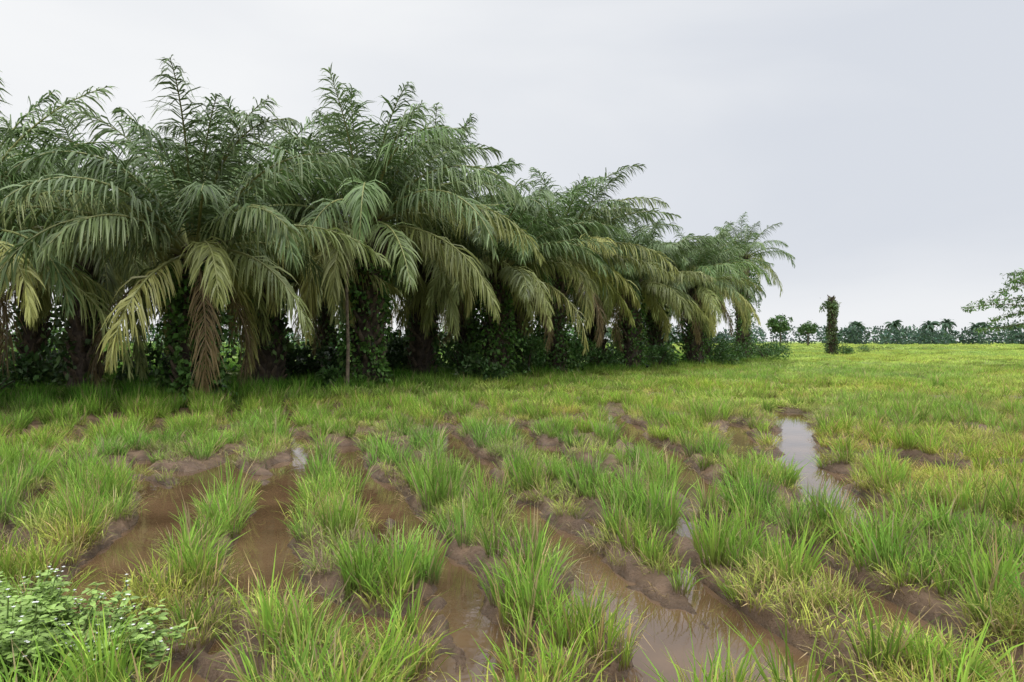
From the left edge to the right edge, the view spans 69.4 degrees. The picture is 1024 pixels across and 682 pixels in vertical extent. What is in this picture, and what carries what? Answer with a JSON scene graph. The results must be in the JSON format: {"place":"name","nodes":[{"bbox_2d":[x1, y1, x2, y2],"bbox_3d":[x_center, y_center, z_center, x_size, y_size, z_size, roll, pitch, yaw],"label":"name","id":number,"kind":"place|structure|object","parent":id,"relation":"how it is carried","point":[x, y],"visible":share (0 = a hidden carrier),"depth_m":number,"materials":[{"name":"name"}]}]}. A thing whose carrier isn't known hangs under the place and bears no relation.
{"place":"outdoors","nodes":[
{"label":"outdoors","id":0,"kind":"place"},
{"bbox_2d":[0,410,1023,681],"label":"water","id":1,"kind":"structure","parent":0,"point":[464,596],"depth_m":5.58,"materials":[{"name":"brown liquid"}]},
{"bbox_2d":[0,341,1023,681],"bbox_3d":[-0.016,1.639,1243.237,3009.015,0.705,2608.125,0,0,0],"label":"ground","id":2,"kind":"structure","parent":0,"point":[766,617],"depth_m":5.58,"materials":[{"name":"soil"}]},
{"bbox_2d":[0,364,17,393],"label":"shrub","id":3,"kind":"object","parent":2,"relation":"on","point":[8,381],"visible":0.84,"depth_m":17.95,"materials":[{"name":"green plant"}]},
{"bbox_2d":[0,343,67,387],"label":"shrub","id":4,"kind":"object","parent":2,"relation":"on","point":[41,370],"visible":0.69,"depth_m":22.89,"materials":[{"name":"green plant"}]},
{"bbox_2d":[2,311,104,355],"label":"shrub","id":5,"kind":"object","parent":2,"relation":"on","point":[56,330],"visible":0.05,"depth_m":62.10,"materials":[{"name":"green plant"}]},
{"bbox_2d":[6,328,157,376],"bbox_3d":[-17.218,0.560,29.183,5.294,2.310,5.654,0,0,0],"label":"shrub","id":6,"kind":"object","parent":2,"relation":"on","point":[51,346],"visible":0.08,"depth_m":28.44,"materials":[{"name":"green plant"}]},
{"bbox_2d":[0,129,170,378],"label":"oil palm","id":7,"kind":"object","parent":2,"relation":"on","point":[34,340],"visible":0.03,"depth_m":26.61,"materials":[{"name":"green plant"}]},
{"bbox_2d":[0,71,174,406],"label":"oil palm","id":8,"kind":"object","parent":2,"relation":"on","point":[50,273],"visible":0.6,"depth_m":15.84,"materials":[{"name":"green plant"}]},
{"bbox_2d":[0,563,196,681],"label":"flowering weed","id":9,"kind":"object","parent":2,"relation":"on","point":[55,603],"visible":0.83,"depth_m":3.65,"materials":[{"name":"green plant"}]},
{"bbox_2d":[0,106,224,388],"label":"oil palm","id":10,"kind":"object","parent":2,"relation":"on","point":[79,342],"visible":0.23,"depth_m":21.32,"materials":[{"name":"green plant"}]},
{"bbox_2d":[51,157,230,361],"bbox_3d":[-13.724,-2.693,31.094,10.000,8.629,10.366,0,0,0],"label":"oil palm","id":11,"kind":"object","parent":2,"relation":"on","point":[54,324],"visible":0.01,"depth_m":29.00,"materials":[{"name":"green plant"}]},
{"bbox_2d":[140,375,170,393],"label":"shrub","id":12,"kind":"object","parent":2,"relation":"on","point":[160,381],"visible":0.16,"depth_m":17.55,"materials":[{"name":"green plant"}]},
{"bbox_2d":[106,342,233,383],"bbox_3d":[-11.335,0.776,24.659,3.898,1.790,3.906,0,0,-27],"label":"shrub","id":13,"kind":"object","parent":2,"relation":"on","point":[151,356],"visible":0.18,"depth_m":23.84,"materials":[{"name":"green plant"}]},
{"bbox_2d":[126,324,243,355],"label":"shrub","id":14,"kind":"object","parent":2,"relation":"on","point":[159,339],"visible":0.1,"depth_m":69.76,"materials":[{"name":"green plant"}]},
{"bbox_2d":[0,54,390,407],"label":"oil palm","id":15,"kind":"object","parent":2,"relation":"on","point":[193,280],"visible":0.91,"depth_m":16.27,"materials":[{"name":"green plant"}]},
{"bbox_2d":[107,96,415,380],"bbox_3d":[-8.374,-2.923,24.961,9.536,9.148,10.179,0,0,-28],"label":"oil palm","id":16,"kind":"object","parent":2,"relation":"on","point":[286,148],"visible":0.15,"depth_m":22.84,"materials":[{"name":"green plant"}]},
{"bbox_2d":[121,141,421,383],"bbox_3d":[-7.282,-2.112,23.485,9.156,7.667,8.018,0,0,0],"label":"oil palm","id":17,"kind":"object","parent":2,"relation":"on","point":[271,357],"visible":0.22,"depth_m":22.73,"materials":[{"name":"green plant"}]},
{"bbox_2d":[232,335,345,373],"bbox_3d":[-9.727,0.726,32.839,4.647,2.058,4.844,0,0,0],"label":"shrub","id":18,"kind":"object","parent":2,"relation":"on","point":[295,347],"visible":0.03,"depth_m":33.30,"materials":[{"name":"green plant"}]},
{"bbox_2d":[281,340,350,380],"bbox_3d":[-7.542,0.718,26.522,3.552,1.810,2.611,0,0,0],"label":"shrub","id":19,"kind":"object","parent":2,"relation":"on","point":[296,364],"visible":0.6,"depth_m":26.19,"materials":[{"name":"green plant"}]},
{"bbox_2d":[285,322,353,349],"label":"shrub","id":20,"kind":"object","parent":2,"relation":"on","point":[339,332],"visible":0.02,"depth_m":70.89,"materials":[{"name":"green plant"}]},
{"bbox_2d":[236,220,408,366],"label":"oil palm","id":21,"kind":"object","parent":2,"relation":"on","point":[327,329],"visible":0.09,"depth_m":35.78,"materials":[{"name":"green plant"}]},
{"bbox_2d":[314,365,344,387],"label":"shrub","id":22,"kind":"object","parent":2,"relation":"on","point":[329,376],"visible":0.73,"depth_m":22.22,"materials":[{"name":"green plant"}]},
{"bbox_2d":[345,253,349,384],"bbox_3d":[-4.738,-0.550,21.297,0.156,4.503,0.111,0,0,15],"label":"wooden pole","id":23,"kind":"object","parent":2,"relation":"on","point":[347,338],"visible":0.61,"depth_m":21.27,"materials":[{"name":"green wood"}]},
{"bbox_2d":[206,64,545,387],"bbox_3d":[-4.448,-3.126,23.322,10.921,9.670,10.935,0,0,0],"label":"oil palm","id":24,"kind":"object","parent":2,"relation":"on","point":[369,219],"visible":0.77,"depth_m":21.50,"materials":[{"name":"green plant"}]},
{"bbox_2d":[384,332,411,371],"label":"shrub","id":25,"kind":"object","parent":2,"relation":"on","point":[391,355],"visible":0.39,"depth_m":29.61,"materials":[{"name":"green plant"}]},
{"bbox_2d":[337,280,479,345],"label":"oil palm","id":26,"kind":"object","parent":2,"relation":"on","point":[442,319],"visible":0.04,"depth_m":40.33,"materials":[{"name":"green plant"}]},
{"bbox_2d":[385,327,456,367],"bbox_3d":[-5.075,0.417,36.727,5.042,2.659,4.446,0,0,0],"label":"shrub","id":27,"kind":"object","parent":2,"relation":"on","point":[437,348],"visible":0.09,"depth_m":36.05,"materials":[{"name":"green plant"}]},
{"bbox_2d":[285,102,564,375],"bbox_3d":[-3.010,-3.238,28.212,9.922,9.728,9.972,0,0,23],"label":"oil palm","id":28,"kind":"object","parent":2,"relation":"on","point":[422,347],"visible":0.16,"depth_m":27.32,"materials":[{"name":"green plant"}]},
{"bbox_2d":[432,336,480,371],"bbox_3d":[-1.959,0.652,30.165,2.624,1.842,2.642,0,0,0],"label":"shrub","id":29,"kind":"object","parent":2,"relation":"on","point":[456,360],"visible":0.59,"depth_m":29.66,"materials":[{"name":"green plant"}]},
{"bbox_2d":[438,325,482,352],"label":"shrub","id":30,"kind":"object","parent":2,"relation":"on","point":[444,343],"visible":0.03,"depth_m":77.10,"materials":[{"name":"green plant"}]},
{"bbox_2d":[448,352,508,382],"bbox_3d":[-1.145,0.976,25.570,2.119,1.279,1.668,0,0,0],"label":"shrub","id":31,"kind":"object","parent":2,"relation":"on","point":[474,364],"visible":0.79,"depth_m":25.29,"materials":[{"name":"green plant"}]},
{"bbox_2d":[393,158,577,368],"bbox_3d":[-1.579,-3.022,33.145,10.483,9.457,9.470,0,0,0],"label":"oil palm","id":32,"kind":"object","parent":2,"relation":"on","point":[463,333],"visible":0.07,"depth_m":32.53,"materials":[{"name":"green plant"}]},
{"bbox_2d":[386,169,632,379],"bbox_3d":[-0.268,-2.047,27.419,8.640,7.378,8.632,0,0,-40],"label":"oil palm","id":33,"kind":"object","parent":2,"relation":"on","point":[496,344],"visible":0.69,"depth_m":26.34,"materials":[{"name":"green plant"}]},
{"bbox_2d":[0,373,1023,681],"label":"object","id":34,"kind":"object","parent":2,"relation":"on","point":[94,489],"visible":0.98,"depth_m":6.08,"materials":[{"name":"green plant"}]},
{"bbox_2d":[0,343,1023,413],"bbox_3d":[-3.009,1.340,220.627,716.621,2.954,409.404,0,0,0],"label":"field grass","id":35,"kind":"structure","parent":2,"relation":"on","point":[810,369],"depth_m":26.26,"materials":[{"name":"green plant"}]},
{"bbox_2d":[1,319,1023,344],"bbox_3d":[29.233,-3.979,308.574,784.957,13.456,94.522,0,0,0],"label":"distant treeline","id":36,"kind":"object","parent":2,"relation":"on","point":[854,333],"visible":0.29,"depth_m":290.10,"materials":[{"name":"green plant"}]},
{"bbox_2d":[509,326,543,367],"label":"shrub","id":37,"kind":"object","parent":2,"relation":"on","point":[518,334],"visible":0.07,"depth_m":33.80,"materials":[{"name":"green plant"}]},
{"bbox_2d":[509,333,550,375],"bbox_3d":[0.647,0.593,29.518,1.816,1.856,2.156,0,0,0],"label":"shrub","id":38,"kind":"object","parent":2,"relation":"on","point":[531,350],"visible":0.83,"depth_m":29.23,"materials":[{"name":"green plant"}]},
{"bbox_2d":[474,197,601,368],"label":"oil palm","id":39,"kind":"object","parent":2,"relation":"on","point":[519,322],"visible":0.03,"depth_m":36.66,"materials":[{"name":"green plant"}]},
{"bbox_2d":[440,163,680,375],"bbox_3d":[1.666,-2.708,30.958,9.886,8.853,10.287,0,0,0],"label":"oil palm","id":40,"kind":"object","parent":2,"relation":"on","point":[560,351],"visible":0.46,"depth_m":29.89,"materials":[{"name":"green plant"}]},
{"bbox_2d":[534,317,587,339],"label":"shrub","id":41,"kind":"object","parent":2,"relation":"on","point":[571,331],"visible":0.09,"depth_m":79.22,"materials":[{"name":"green plant"}]},
{"bbox_2d":[564,338,600,369],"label":"shrub","id":42,"kind":"object","parent":2,"relation":"on","point":[579,348],"visible":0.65,"depth_m":31.77,"materials":[{"name":"green plant"}]},
{"bbox_2d":[569,327,616,360],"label":"shrub","id":43,"kind":"object","parent":2,"relation":"on","point":[588,334],"visible":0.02,"depth_m":39.64,"materials":[{"name":"green plant"}]},
{"bbox_2d":[586,347,623,367],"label":"shrub","id":44,"kind":"object","parent":2,"relation":"on","point":[605,357],"visible":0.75,"depth_m":34.35,"materials":[{"name":"green plant"}]},
{"bbox_2d":[530,189,687,362],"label":"oil palm","id":45,"kind":"object","parent":2,"relation":"on","point":[607,306],"visible":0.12,"depth_m":36.74,"materials":[{"name":"green plant"}]},
{"bbox_2d":[538,213,730,369],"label":"oil palm","id":46,"kind":"object","parent":2,"relation":"on","point":[627,342],"visible":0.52,"depth_m":35.27,"materials":[{"name":"green plant"}]},
{"bbox_2d":[607,323,679,345],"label":"shrub","id":47,"kind":"object","parent":2,"relation":"on","point":[646,332],"visible":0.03,"depth_m":81.12,"materials":[{"name":"green plant"}]},
{"bbox_2d":[605,321,684,360],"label":"shrub","id":48,"kind":"object","parent":2,"relation":"on","point":[674,338],"visible":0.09,"depth_m":47.20,"materials":[{"name":"green plant"}]},
{"bbox_2d":[641,342,679,366],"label":"shrub","id":49,"kind":"object","parent":2,"relation":"on","point":[661,354],"visible":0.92,"depth_m":37.86,"materials":[{"name":"green plant"}]},
{"bbox_2d":[603,224,726,360],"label":"oil palm","id":50,"kind":"object","parent":2,"relation":"on","point":[654,333],"visible":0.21,"depth_m":42.91,"materials":[{"name":"green plant"}]},
{"bbox_2d":[645,222,771,364],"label":"oil palm","id":51,"kind":"object","parent":2,"relation":"on","point":[692,340],"visible":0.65,"depth_m":40.89,"materials":[{"name":"green plant"}]},
{"bbox_2d":[663,229,773,359],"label":"oil palm","id":52,"kind":"object","parent":2,"relation":"on","point":[751,293],"visible":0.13,"depth_m":48.98,"materials":[{"name":"green plant"}]},
{"bbox_2d":[705,335,740,365],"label":"shrub","id":53,"kind":"object","parent":2,"relation":"on","point":[721,352],"visible":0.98,"depth_m":43.53,"materials":[{"name":"green plant"}]},
{"bbox_2d":[715,338,760,360],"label":"shrub","id":54,"kind":"object","parent":2,"relation":"on","point":[739,349],"visible":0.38,"depth_m":48.33,"materials":[{"name":"green plant"}]},
{"bbox_2d":[702,211,795,358],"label":"oil palm","id":55,"kind":"object","parent":2,"relation":"on","point":[739,333],"visible":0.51,"depth_m":53.33,"materials":[{"name":"green plant"}]},
{"bbox_2d":[750,341,767,355],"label":"shrub","id":56,"kind":"object","parent":2,"relation":"on","point":[757,347],"visible":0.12,"depth_m":65.57,"materials":[{"name":"green plant"}]},
{"bbox_2d":[753,340,791,359],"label":"shrub","id":57,"kind":"object","parent":2,"relation":"on","point":[767,352],"visible":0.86,"depth_m":53.40,"materials":[{"name":"green plant"}]},
{"bbox_2d":[765,313,793,343],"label":"tree","id":58,"kind":"object","parent":2,"relation":"on","point":[781,325],"visible":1,"depth_m":198.68,"materials":[{"name":"green plant"}]},
{"bbox_2d":[768,339,791,352],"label":"shrub","id":59,"kind":"object","parent":2,"relation":"on","point":[781,344],"visible":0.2,"depth_m":83.50,"materials":[{"name":"green plant"}]},
{"bbox_2d":[797,320,819,345],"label":"tree","id":60,"kind":"object","parent":2,"relation":"on","point":[807,328],"visible":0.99,"depth_m":204.11,"materials":[{"name":"green plant"}]},
{"bbox_2d":[819,295,839,354],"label":"creeper covered palm trunk","id":61,"kind":"object","parent":2,"relation":"on","point":[831,304],"visible":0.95,"depth_m":79.72,"materials":[{"name":"green plant"}]},
{"bbox_2d":[837,344,856,354],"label":"shrub","id":62,"kind":"object","parent":2,"relation":"on","point":[844,349],"visible":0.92,"depth_m":78.54,"materials":[{"name":"green plant"}]},
{"bbox_2d":[856,345,877,351],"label":"shrub","id":63,"kind":"object","parent":2,"relation":"on","point":[865,349],"visible":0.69,"depth_m":96.03,"materials":[{"name":"green plant"}]},
{"bbox_2d":[961,268,1023,335],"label":"tree","id":64,"kind":"object","parent":2,"relation":"on","point":[1019,280],"visible":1,"depth_m":42.03,"materials":[{"name":"green plant"}]},
{"bbox_2d":[0,0,1023,341],"label":"sky","id":65,"kind":"structure","parent":0,"point":[884,139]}
]}

